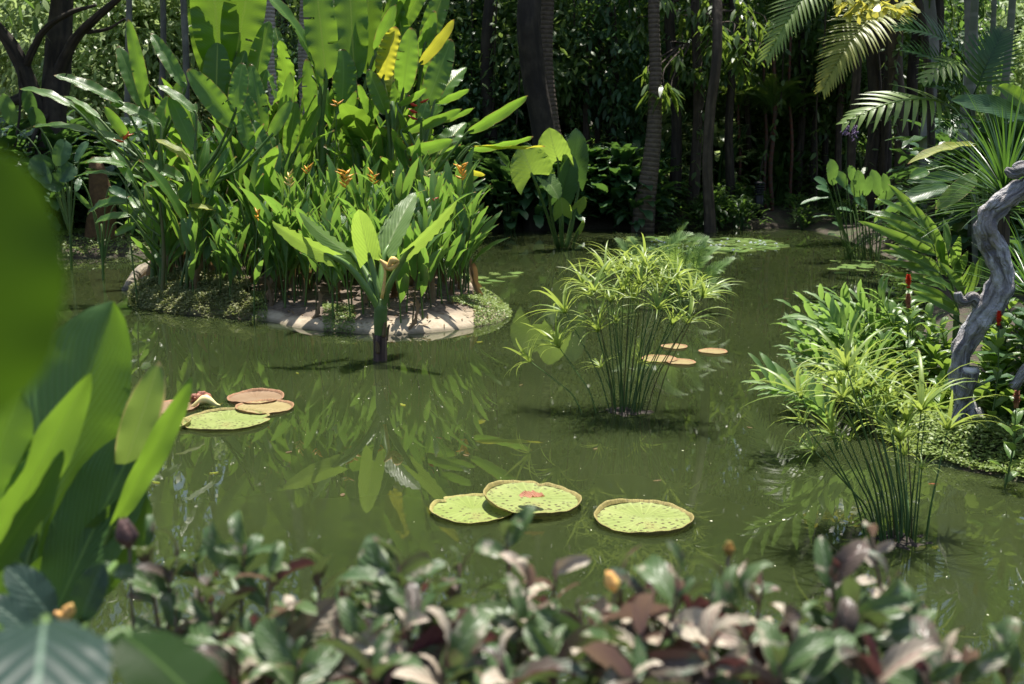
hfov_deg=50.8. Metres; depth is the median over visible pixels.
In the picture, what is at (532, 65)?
forest tree
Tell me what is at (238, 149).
paddle heliconia
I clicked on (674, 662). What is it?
mottled shrub
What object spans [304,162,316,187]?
heliconia
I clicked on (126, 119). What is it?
broadleaf shrub
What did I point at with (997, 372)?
costus cane
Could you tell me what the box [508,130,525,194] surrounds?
broadleaf shrub
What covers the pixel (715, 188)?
shrub
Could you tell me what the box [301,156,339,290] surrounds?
heliconia
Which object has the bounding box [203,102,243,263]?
paddle heliconia
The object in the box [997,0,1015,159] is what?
cane palm
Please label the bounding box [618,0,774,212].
drooping tree
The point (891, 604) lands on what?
mottled shrub
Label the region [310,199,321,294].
heliconia
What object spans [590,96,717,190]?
understory shrub
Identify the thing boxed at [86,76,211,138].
pale leafed tree
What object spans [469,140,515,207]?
broadleaf shrub
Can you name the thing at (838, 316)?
ginger shoot
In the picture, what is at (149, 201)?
paddle heliconia
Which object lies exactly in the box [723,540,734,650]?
flower bud
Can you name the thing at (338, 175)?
heliconia
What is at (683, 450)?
floating petals
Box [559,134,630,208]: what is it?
broadleaf shrub
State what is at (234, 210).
heliconia
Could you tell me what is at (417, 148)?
heliconia
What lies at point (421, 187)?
heliconia
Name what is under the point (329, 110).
tall heliconia
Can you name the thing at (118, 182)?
broadleaf shrub
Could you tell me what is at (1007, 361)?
costus cane
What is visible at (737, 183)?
shrub
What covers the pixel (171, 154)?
paddle heliconia
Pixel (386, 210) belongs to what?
heliconia
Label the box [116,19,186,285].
leaning heliconia
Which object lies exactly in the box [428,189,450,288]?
heliconia
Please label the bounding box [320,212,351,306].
heliconia
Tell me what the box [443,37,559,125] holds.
understory tree
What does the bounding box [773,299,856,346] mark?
ginger shoot
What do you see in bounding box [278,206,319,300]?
heliconia
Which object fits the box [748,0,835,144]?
understory tree
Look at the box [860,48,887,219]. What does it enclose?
hanging vine
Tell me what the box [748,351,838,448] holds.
ginger shoot
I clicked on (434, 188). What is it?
heliconia
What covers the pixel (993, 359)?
costus cane
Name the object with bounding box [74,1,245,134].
pale leafed tree
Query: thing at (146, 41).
pale leafed tree
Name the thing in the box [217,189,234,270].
heliconia
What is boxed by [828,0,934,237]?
fishtail tree
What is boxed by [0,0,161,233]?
gnarled tree
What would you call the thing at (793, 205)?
shrub
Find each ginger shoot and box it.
[742,370,842,450]
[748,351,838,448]
[758,364,837,449]
[772,312,839,353]
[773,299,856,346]
[775,339,847,412]
[778,350,851,411]
[782,320,860,406]
[785,336,861,359]
[789,313,859,344]
[792,291,859,332]
[794,351,863,407]
[803,284,852,331]
[803,320,859,342]
[812,295,869,342]
[813,324,841,350]
[813,376,877,413]
[816,321,863,354]
[822,344,868,423]
[823,281,878,313]
[828,309,887,352]
[835,295,864,345]
[839,337,864,360]
[843,330,890,368]
[844,279,875,322]
[854,368,897,409]
[859,299,882,339]
[861,273,903,355]
[867,325,905,362]
[877,346,894,369]
[879,297,902,345]
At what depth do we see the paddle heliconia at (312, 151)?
18.69 m
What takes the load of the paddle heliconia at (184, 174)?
on the island ground at (276, 312)
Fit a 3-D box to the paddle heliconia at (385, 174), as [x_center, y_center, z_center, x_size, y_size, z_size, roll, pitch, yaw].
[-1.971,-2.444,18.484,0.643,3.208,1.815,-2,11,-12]
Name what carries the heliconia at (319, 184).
on the island ground at (276, 312)
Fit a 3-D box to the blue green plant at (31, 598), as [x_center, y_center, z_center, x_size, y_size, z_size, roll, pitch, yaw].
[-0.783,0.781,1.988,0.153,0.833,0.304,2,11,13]
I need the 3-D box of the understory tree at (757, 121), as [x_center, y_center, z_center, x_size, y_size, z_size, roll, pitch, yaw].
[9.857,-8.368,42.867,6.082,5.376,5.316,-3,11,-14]
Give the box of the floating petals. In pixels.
[133,278,1015,614]
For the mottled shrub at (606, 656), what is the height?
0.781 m
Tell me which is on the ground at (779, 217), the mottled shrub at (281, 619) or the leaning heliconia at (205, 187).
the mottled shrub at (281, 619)
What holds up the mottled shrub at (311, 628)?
on the ground at (779, 217)
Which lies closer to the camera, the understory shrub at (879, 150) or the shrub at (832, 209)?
the shrub at (832, 209)
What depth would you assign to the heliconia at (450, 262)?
15.78 m
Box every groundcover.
[59,218,149,256]
[128,262,257,319]
[144,287,512,332]
[875,385,1023,476]
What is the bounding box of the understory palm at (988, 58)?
[836,11,1023,292]
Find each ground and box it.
[59,173,1023,481]
[141,260,507,334]
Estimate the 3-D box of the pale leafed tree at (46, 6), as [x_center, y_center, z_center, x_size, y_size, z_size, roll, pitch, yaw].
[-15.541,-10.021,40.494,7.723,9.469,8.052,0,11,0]
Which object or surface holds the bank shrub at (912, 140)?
on the ground at (779, 217)
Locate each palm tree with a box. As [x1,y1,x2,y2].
[263,0,277,105]
[298,0,308,114]
[541,0,560,133]
[631,0,661,231]
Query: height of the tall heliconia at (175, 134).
4.139 m
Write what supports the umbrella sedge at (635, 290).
in the pond water
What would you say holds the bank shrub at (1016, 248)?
on the ground at (779, 217)
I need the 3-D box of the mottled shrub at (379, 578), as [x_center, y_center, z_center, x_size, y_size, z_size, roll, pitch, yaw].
[-0.224,0.758,2.093,0.200,0.845,0.185,6,12,29]
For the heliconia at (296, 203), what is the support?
on the island ground at (276, 312)
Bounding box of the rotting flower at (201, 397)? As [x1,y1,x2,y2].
[190,391,219,406]
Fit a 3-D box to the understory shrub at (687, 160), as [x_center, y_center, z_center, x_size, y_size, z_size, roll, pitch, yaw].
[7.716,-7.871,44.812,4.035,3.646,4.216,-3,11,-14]
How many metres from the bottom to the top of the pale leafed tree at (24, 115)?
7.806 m
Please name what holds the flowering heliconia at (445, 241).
on the island ground at (276, 312)
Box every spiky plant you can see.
[889,81,1023,346]
[944,216,1023,384]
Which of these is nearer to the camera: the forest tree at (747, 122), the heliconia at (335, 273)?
the heliconia at (335, 273)
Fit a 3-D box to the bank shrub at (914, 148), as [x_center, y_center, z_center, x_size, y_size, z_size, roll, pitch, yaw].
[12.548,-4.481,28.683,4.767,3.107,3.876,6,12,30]
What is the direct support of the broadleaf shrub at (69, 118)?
on the ground at (779, 217)
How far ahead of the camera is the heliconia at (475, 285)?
16.73 m
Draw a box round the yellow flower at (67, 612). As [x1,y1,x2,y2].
[54,603,74,619]
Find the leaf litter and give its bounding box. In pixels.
[167,259,495,327]
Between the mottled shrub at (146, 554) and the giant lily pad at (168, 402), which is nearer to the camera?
the mottled shrub at (146, 554)
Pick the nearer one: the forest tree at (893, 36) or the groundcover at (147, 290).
the groundcover at (147, 290)
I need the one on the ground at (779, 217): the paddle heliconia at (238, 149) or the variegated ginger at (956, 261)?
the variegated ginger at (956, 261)
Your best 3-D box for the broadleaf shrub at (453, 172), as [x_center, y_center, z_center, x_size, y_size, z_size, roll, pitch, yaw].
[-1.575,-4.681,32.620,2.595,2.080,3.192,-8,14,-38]
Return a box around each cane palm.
[703,37,777,198]
[722,38,813,207]
[735,37,805,210]
[743,37,837,207]
[966,0,978,265]
[986,0,996,120]
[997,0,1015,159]
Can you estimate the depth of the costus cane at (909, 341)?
9.76 m
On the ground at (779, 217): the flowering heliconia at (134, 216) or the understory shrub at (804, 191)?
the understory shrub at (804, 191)
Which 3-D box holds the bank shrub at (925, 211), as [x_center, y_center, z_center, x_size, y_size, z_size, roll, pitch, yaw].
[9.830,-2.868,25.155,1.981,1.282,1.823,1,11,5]
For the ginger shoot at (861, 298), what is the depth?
10.75 m
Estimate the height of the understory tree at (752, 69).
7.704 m
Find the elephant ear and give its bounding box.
[510,128,588,248]
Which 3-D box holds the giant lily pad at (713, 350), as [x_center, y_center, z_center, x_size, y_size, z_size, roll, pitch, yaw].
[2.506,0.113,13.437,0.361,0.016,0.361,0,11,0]
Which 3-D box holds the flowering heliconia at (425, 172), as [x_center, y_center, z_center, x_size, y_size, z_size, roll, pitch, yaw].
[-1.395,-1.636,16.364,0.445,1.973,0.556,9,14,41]
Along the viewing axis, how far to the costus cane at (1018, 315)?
9.74 m
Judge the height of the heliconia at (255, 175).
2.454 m
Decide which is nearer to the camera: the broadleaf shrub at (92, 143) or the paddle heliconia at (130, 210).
the paddle heliconia at (130, 210)
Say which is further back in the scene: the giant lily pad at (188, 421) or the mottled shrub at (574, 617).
the giant lily pad at (188, 421)
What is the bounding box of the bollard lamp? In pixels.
[754,181,764,216]
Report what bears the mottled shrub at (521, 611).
on the ground at (779, 217)
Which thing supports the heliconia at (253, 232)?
on the island ground at (276, 312)
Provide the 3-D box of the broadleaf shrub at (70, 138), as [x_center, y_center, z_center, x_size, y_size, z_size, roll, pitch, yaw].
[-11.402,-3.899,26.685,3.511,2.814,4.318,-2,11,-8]
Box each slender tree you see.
[124,0,131,117]
[158,0,165,100]
[180,0,189,99]
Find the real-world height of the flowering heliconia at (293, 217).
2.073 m
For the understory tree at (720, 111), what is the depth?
38.27 m
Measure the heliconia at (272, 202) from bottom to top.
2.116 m
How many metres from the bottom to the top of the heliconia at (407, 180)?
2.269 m
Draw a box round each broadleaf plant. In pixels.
[0,90,88,268]
[74,177,136,278]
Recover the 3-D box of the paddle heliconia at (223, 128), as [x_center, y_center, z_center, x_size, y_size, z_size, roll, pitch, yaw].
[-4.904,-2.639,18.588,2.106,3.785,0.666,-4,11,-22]
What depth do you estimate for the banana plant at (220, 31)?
18.82 m
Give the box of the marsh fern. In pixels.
[614,222,734,312]
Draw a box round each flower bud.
[115,518,138,629]
[344,581,353,597]
[604,570,619,604]
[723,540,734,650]
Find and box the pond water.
[60,228,1023,683]
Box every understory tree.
[245,0,333,108]
[259,17,415,128]
[263,39,362,108]
[265,10,299,90]
[288,0,481,119]
[413,96,474,135]
[414,0,554,122]
[416,0,569,117]
[416,11,529,144]
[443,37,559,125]
[447,0,526,136]
[448,115,593,138]
[450,0,513,113]
[453,0,644,132]
[464,94,590,143]
[465,106,601,146]
[494,0,632,129]
[553,0,691,152]
[576,0,692,141]
[576,3,684,128]
[577,55,686,141]
[591,47,708,139]
[615,0,762,110]
[636,14,781,140]
[661,95,763,157]
[702,3,795,122]
[718,78,809,153]
[724,0,859,183]
[727,0,912,205]
[740,45,866,203]
[740,111,865,164]
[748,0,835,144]
[777,70,920,149]
[797,0,982,121]
[844,27,959,125]
[850,0,1006,130]
[881,0,984,126]
[936,0,1023,141]
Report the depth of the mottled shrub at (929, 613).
1.99 m
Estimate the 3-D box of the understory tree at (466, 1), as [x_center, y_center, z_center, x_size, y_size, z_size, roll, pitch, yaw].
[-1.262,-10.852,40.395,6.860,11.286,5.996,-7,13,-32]
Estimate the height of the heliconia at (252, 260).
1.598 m
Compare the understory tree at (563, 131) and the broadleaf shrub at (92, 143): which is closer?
the broadleaf shrub at (92, 143)
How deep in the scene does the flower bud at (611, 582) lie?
1.90 m
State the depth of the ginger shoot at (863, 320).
10.48 m
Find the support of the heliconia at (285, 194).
on the island ground at (276, 312)
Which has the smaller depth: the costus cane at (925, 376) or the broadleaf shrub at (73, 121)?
the costus cane at (925, 376)
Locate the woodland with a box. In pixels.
[0,0,1021,145]
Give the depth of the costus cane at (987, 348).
9.70 m
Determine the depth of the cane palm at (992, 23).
20.20 m
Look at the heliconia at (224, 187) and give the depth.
18.54 m
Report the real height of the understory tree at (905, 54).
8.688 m
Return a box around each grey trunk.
[918,0,938,213]
[953,0,977,232]
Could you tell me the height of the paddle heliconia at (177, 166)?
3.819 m
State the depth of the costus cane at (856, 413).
10.05 m
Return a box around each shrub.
[0,108,86,218]
[0,115,29,132]
[4,149,92,231]
[9,126,122,225]
[16,120,136,176]
[17,104,122,211]
[23,149,88,228]
[58,157,124,231]
[60,142,167,235]
[67,116,139,151]
[71,133,141,212]
[80,124,167,209]
[86,116,170,211]
[88,122,140,189]
[98,117,170,141]
[112,528,205,648]
[121,514,188,630]
[134,587,186,636]
[171,578,258,647]
[173,546,230,635]
[194,609,309,683]
[196,511,289,649]
[196,632,265,683]
[203,132,216,154]
[224,618,367,683]
[234,540,316,683]
[240,595,336,683]
[274,596,388,683]
[295,548,347,639]
[311,581,373,619]
[314,625,423,683]
[324,597,413,683]
[332,534,446,679]
[336,581,498,683]
[351,546,398,628]
[364,573,485,683]
[381,605,512,683]
[413,536,499,683]
[413,604,527,683]
[432,118,513,168]
[433,134,455,163]
[440,142,510,203]
[449,138,520,218]
[452,153,510,203]
[452,170,516,223]
[461,139,516,196]
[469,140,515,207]
[470,628,586,683]
[473,505,536,605]
[473,551,551,659]
[475,151,554,229]
[475,572,563,671]
[477,154,516,216]
[488,142,596,222]
[490,169,580,227]
[492,163,599,224]
[492,181,520,216]
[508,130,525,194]
[511,609,625,683]
[521,554,590,662]
[535,603,633,683]
[549,160,598,218]
[550,596,619,681]
[556,174,609,223]
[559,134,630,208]
[571,592,705,683]
[571,632,687,683]
[572,144,629,216]
[572,172,602,211]
[576,162,662,221]
[577,142,667,224]
[587,545,648,627]
[588,143,628,216]
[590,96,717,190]
[590,127,604,147]
[593,568,673,633]
[596,139,691,219]
[597,183,676,231]
[601,133,688,189]
[601,540,741,677]
[603,131,690,177]
[631,602,760,683]
[648,577,721,660]
[657,189,692,217]
[658,182,687,210]
[659,215,699,230]
[660,119,719,189]
[663,163,700,202]
[664,110,764,204]
[676,195,735,227]
[683,186,743,220]
[685,132,745,184]
[690,207,731,229]
[690,553,778,657]
[700,159,754,195]
[700,183,725,203]
[706,619,855,683]
[715,180,753,205]
[715,561,789,683]
[717,193,770,228]
[719,182,754,200]
[722,139,828,205]
[723,194,755,217]
[723,200,750,216]
[732,559,799,683]
[745,190,779,208]
[769,603,837,683]
[780,192,817,215]
[786,205,823,228]
[786,597,887,683]
[786,625,941,683]
[793,169,819,198]
[802,186,844,210]
[802,535,881,652]
[807,150,862,198]
[808,570,938,683]
[817,189,844,211]
[817,199,854,222]
[818,143,865,191]
[830,188,845,207]
[833,198,867,221]
[835,550,960,659]
[842,144,893,182]
[846,129,893,180]
[856,521,893,591]
[862,590,946,683]
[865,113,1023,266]
[873,222,897,243]
[880,614,964,683]
[885,116,958,232]
[891,125,950,185]
[892,114,958,214]
[894,105,1023,265]
[896,199,963,231]
[907,233,971,269]
[924,231,971,268]
[934,627,1010,683]
[936,200,979,231]
[943,207,1017,234]
[961,203,1023,263]
[973,205,1023,294]
[973,283,1023,399]
[988,616,1021,683]
[1010,219,1023,272]
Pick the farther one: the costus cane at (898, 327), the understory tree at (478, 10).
the understory tree at (478, 10)
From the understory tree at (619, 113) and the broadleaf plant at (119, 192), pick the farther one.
the understory tree at (619, 113)
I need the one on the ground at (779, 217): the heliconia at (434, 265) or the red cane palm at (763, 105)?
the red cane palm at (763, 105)
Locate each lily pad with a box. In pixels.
[162,400,198,413]
[180,417,190,428]
[182,407,269,431]
[227,388,283,403]
[235,398,293,414]
[429,493,511,523]
[483,480,581,515]
[594,498,693,535]
[642,355,677,361]
[661,343,687,348]
[667,358,695,364]
[698,348,727,353]
[837,266,855,268]
[841,264,858,265]
[857,263,874,265]
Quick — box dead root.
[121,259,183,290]
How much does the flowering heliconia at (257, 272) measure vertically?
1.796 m
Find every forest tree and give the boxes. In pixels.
[480,0,497,144]
[517,0,556,229]
[583,0,594,146]
[594,0,603,145]
[603,0,618,153]
[664,0,681,212]
[702,0,722,232]
[725,0,738,202]
[742,2,751,195]
[794,1,806,206]
[814,1,828,199]
[835,1,847,203]
[846,0,862,212]
[860,0,881,220]
[875,0,891,208]
[887,0,910,202]
[906,0,921,185]
[935,0,943,140]
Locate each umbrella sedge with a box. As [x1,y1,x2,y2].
[502,234,746,416]
[743,308,1002,549]
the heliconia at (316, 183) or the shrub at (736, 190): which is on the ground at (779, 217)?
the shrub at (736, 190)
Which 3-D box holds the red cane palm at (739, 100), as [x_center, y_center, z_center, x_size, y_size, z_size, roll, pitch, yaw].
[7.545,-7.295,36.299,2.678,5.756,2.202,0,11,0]
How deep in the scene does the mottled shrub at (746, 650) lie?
1.86 m
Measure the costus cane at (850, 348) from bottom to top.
1.020 m
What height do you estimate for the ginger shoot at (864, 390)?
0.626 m
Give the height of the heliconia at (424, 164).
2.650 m
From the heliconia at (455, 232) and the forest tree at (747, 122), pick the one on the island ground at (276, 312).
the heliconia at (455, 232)
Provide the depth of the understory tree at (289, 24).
39.19 m
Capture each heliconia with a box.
[21,73,166,283]
[74,149,165,292]
[113,132,138,302]
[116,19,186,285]
[118,147,178,276]
[126,214,174,276]
[128,85,203,267]
[131,63,292,281]
[133,141,205,269]
[139,139,217,238]
[140,77,213,191]
[141,147,235,288]
[142,110,269,259]
[143,151,177,272]
[144,177,221,293]
[146,145,198,269]
[147,197,185,280]
[150,206,179,274]
[151,212,184,283]
[167,105,202,251]
[168,138,227,269]
[170,162,236,273]
[174,205,214,281]
[177,119,257,256]
[180,163,214,288]
[181,178,235,269]
[181,212,205,298]
[201,119,261,199]
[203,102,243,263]
[205,216,238,293]
[206,238,212,277]
[207,196,244,284]
[209,118,278,284]
[209,199,230,278]
[210,95,312,178]
[211,75,303,268]
[211,239,244,283]
[214,192,244,276]
[215,224,257,297]
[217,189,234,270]
[222,151,284,289]
[223,233,240,302]
[224,136,261,266]
[232,190,272,293]
[239,175,302,299]
[240,209,248,277]
[241,77,317,168]
[242,64,320,178]
[245,209,259,286]
[248,149,312,166]
[253,208,269,320]
[258,200,298,302]
[258,234,280,300]
[260,171,325,301]
[260,222,291,297]
[261,201,282,305]
[263,143,289,283]
[265,205,307,307]
[267,27,297,157]
[269,0,357,272]
[269,151,313,288]
[272,183,304,292]
[274,76,333,274]
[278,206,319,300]
[280,191,309,289]
[284,169,301,302]
[287,188,297,295]
[288,256,298,295]
[289,151,308,274]
[291,163,312,295]
[291,191,345,299]
[294,200,317,301]
[294,230,319,306]
[295,192,343,318]
[296,164,325,281]
[301,110,345,188]
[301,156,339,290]
[301,207,349,319]
[303,163,314,277]
[303,179,343,291]
[304,140,337,181]
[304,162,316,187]
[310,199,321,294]
[318,154,347,290]
[319,170,340,196]
[320,204,346,312]
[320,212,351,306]
[322,80,340,155]
[324,84,386,174]
[324,103,340,152]
[324,156,327,176]
[324,170,352,283]
[328,0,397,183]
[329,222,353,318]
[330,97,386,169]
[331,100,342,165]
[332,146,350,174]
[335,168,369,304]
[337,184,393,305]
[338,144,392,229]
[338,157,345,176]
[339,0,466,175]
[340,207,379,314]
[344,193,367,216]
[346,97,455,170]
[347,165,358,210]
[355,259,377,280]
[356,156,419,297]
[359,163,378,266]
[360,120,392,180]
[361,139,405,195]
[363,168,382,300]
[366,4,454,182]
[366,198,403,272]
[368,174,386,216]
[368,199,400,308]
[369,207,380,306]
[375,184,429,298]
[376,79,460,160]
[380,111,455,275]
[380,113,415,194]
[389,164,424,297]
[393,0,449,108]
[394,246,408,322]
[395,141,429,189]
[396,88,544,185]
[403,202,444,329]
[404,70,433,141]
[406,137,428,197]
[406,225,410,311]
[408,95,427,134]
[408,153,437,285]
[411,186,427,232]
[411,217,428,318]
[412,197,455,303]
[416,178,457,289]
[418,211,454,307]
[420,202,439,297]
[423,159,482,294]
[424,169,430,204]
[424,169,474,302]
[426,170,483,207]
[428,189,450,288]
[428,216,467,300]
[431,161,437,174]
[436,175,453,285]
[437,161,479,283]
[440,160,460,289]
[440,189,497,293]
[441,147,488,288]
[444,216,475,300]
[445,234,463,294]
[448,194,484,298]
[449,215,478,293]
[452,162,470,292]
[464,202,491,290]
[466,185,509,288]
[905,141,987,292]
[909,166,992,341]
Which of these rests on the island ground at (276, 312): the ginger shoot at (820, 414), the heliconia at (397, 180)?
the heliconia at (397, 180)
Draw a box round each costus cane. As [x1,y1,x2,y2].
[838,330,869,413]
[844,371,877,418]
[849,318,878,360]
[851,357,860,423]
[863,383,901,416]
[869,345,898,365]
[872,329,903,369]
[877,358,913,379]
[878,363,902,395]
[880,300,905,364]
[880,341,903,357]
[883,317,919,364]
[887,274,923,373]
[890,380,917,415]
[892,293,923,403]
[892,374,918,414]
[896,331,919,367]
[896,352,936,392]
[898,359,933,392]
[901,295,932,353]
[904,320,946,366]
[904,341,931,385]
[908,363,934,393]
[915,302,948,350]
[917,341,951,384]
[924,370,951,402]
[927,316,959,362]
[927,357,950,379]
[927,388,949,411]
[936,338,952,358]
[971,333,1009,367]
[971,361,999,399]
[973,377,1001,405]
[976,323,1007,373]
[977,310,1023,422]
[977,324,1015,398]
[979,363,1015,396]
[979,391,1023,416]
[985,297,1019,367]
[987,382,1023,415]
[988,390,1023,485]
[990,346,1021,388]
[1005,333,1023,369]
[1007,356,1023,378]
[1009,406,1017,424]
[1010,314,1023,368]
[1011,336,1023,392]
[1012,298,1023,375]
[1019,389,1023,419]
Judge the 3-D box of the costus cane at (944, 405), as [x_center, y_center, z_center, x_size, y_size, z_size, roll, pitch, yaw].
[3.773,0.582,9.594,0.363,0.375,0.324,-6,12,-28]
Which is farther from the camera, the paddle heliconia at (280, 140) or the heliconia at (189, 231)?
the paddle heliconia at (280, 140)
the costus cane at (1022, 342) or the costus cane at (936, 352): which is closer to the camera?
the costus cane at (1022, 342)
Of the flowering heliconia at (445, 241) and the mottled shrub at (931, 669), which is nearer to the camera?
the mottled shrub at (931, 669)
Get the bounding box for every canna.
[0,301,131,595]
[0,361,191,628]
[800,121,901,260]
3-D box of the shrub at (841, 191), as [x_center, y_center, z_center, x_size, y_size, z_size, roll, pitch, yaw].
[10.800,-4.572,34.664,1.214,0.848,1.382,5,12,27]
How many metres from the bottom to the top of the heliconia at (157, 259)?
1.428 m
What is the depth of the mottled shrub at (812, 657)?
1.73 m
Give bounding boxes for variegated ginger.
[857,184,955,341]
[896,262,964,324]
[925,213,982,333]
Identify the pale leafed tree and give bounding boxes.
[0,0,81,91]
[0,0,113,73]
[0,0,189,120]
[0,13,119,139]
[4,15,158,118]
[16,0,179,56]
[21,42,193,137]
[72,0,204,107]
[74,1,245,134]
[77,0,254,116]
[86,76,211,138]
[97,53,216,140]
[942,22,1023,125]
[945,0,1023,87]
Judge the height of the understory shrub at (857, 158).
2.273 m
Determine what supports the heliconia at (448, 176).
on the island ground at (276, 312)
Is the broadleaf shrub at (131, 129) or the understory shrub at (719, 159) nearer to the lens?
the broadleaf shrub at (131, 129)
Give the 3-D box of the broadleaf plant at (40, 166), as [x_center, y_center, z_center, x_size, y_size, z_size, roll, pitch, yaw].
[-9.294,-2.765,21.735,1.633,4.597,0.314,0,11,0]
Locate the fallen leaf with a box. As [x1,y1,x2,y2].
[519,490,544,497]
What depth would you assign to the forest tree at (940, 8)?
30.63 m
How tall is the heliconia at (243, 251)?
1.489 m
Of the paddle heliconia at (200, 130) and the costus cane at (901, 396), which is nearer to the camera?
the costus cane at (901, 396)
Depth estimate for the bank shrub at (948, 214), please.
24.50 m
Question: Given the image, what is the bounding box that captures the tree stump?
[84,156,117,241]
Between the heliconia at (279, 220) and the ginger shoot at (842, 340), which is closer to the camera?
the ginger shoot at (842, 340)
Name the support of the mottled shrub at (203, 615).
on the ground at (779, 217)
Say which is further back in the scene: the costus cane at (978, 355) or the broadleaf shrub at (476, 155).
the broadleaf shrub at (476, 155)
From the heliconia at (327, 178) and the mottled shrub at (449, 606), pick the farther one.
the heliconia at (327, 178)
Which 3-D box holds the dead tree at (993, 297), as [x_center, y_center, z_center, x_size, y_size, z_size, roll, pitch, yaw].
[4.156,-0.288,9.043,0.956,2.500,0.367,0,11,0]
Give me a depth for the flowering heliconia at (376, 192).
15.74 m
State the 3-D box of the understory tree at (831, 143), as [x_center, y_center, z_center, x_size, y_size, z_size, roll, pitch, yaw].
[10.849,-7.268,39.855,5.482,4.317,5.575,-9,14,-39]
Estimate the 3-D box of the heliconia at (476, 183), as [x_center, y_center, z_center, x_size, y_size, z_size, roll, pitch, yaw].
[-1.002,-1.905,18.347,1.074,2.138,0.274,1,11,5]
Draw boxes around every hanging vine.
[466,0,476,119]
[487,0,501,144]
[510,24,523,156]
[567,0,578,131]
[607,1,622,142]
[691,0,711,213]
[756,0,792,180]
[810,0,829,210]
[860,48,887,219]
[887,0,909,187]
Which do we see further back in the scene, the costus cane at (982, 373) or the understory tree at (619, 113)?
the understory tree at (619, 113)
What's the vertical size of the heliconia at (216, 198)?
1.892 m
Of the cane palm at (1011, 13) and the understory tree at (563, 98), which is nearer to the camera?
the cane palm at (1011, 13)
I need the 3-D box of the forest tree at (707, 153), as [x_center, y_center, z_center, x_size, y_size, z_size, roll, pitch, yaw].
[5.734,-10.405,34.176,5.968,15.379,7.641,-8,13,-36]
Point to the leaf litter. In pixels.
(323, 284)
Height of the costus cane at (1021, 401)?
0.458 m
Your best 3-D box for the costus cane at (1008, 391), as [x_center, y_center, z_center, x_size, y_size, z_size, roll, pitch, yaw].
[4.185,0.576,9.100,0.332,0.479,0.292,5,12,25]
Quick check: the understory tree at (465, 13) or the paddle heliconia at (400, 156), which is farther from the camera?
the understory tree at (465, 13)
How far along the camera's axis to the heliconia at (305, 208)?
15.80 m
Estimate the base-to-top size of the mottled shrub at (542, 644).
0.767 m
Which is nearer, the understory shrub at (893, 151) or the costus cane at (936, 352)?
the costus cane at (936, 352)
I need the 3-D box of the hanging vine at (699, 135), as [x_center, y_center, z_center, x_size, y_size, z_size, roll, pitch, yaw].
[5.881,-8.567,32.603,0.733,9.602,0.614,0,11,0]
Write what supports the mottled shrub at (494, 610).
on the ground at (779, 217)
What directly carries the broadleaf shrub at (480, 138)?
on the ground at (779, 217)
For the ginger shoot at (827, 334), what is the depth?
10.48 m
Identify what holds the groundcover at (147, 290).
on the island ground at (276, 312)
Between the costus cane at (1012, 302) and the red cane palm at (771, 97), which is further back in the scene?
the red cane palm at (771, 97)
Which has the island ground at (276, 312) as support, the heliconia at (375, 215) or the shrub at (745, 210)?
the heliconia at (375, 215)
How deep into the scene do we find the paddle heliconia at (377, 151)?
18.56 m
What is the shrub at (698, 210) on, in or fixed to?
on the ground at (779, 217)
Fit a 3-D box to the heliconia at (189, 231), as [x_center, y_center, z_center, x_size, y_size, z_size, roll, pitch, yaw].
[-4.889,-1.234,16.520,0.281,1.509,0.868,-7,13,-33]
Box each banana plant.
[0,149,66,413]
[188,0,272,268]
[272,192,456,361]
[951,83,1023,120]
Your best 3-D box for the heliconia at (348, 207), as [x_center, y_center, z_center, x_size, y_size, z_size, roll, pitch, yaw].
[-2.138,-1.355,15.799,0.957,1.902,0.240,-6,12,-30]
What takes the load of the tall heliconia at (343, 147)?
on the island ground at (276, 312)
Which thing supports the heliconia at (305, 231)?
on the island ground at (276, 312)
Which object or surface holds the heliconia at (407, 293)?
on the island ground at (276, 312)
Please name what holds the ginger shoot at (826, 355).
on the ground at (779, 217)
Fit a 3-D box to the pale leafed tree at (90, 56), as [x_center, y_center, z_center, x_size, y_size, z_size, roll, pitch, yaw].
[-15.739,-8.635,39.939,5.604,6.657,6.407,-1,11,-6]
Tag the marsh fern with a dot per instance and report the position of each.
(692, 257)
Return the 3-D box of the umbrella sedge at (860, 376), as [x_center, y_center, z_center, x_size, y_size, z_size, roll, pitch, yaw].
[2.324,0.603,7.092,1.914,1.809,1.325,-7,12,-32]
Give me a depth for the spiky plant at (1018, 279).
9.90 m
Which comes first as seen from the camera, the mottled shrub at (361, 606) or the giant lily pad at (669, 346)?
the mottled shrub at (361, 606)
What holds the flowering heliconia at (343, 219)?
on the island ground at (276, 312)
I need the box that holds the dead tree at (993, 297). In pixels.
[948,160,1023,431]
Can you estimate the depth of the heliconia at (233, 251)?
16.21 m
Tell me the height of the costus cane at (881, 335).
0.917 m
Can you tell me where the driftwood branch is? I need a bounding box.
[1007,364,1023,390]
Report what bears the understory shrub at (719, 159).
on the ground at (779, 217)
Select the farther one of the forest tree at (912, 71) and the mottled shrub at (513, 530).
the forest tree at (912, 71)
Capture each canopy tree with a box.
[276,0,287,56]
[553,0,594,44]
[978,0,1023,33]
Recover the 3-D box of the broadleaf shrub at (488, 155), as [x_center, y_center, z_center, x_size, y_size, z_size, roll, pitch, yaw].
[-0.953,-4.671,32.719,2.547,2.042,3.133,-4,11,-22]
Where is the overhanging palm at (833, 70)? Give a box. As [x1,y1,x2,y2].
[757,0,959,210]
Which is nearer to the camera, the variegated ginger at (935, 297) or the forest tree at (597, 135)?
the variegated ginger at (935, 297)
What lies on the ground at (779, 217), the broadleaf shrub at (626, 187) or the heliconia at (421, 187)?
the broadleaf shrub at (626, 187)
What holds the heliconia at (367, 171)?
on the island ground at (276, 312)
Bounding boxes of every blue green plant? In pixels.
[0,561,117,627]
[0,615,227,683]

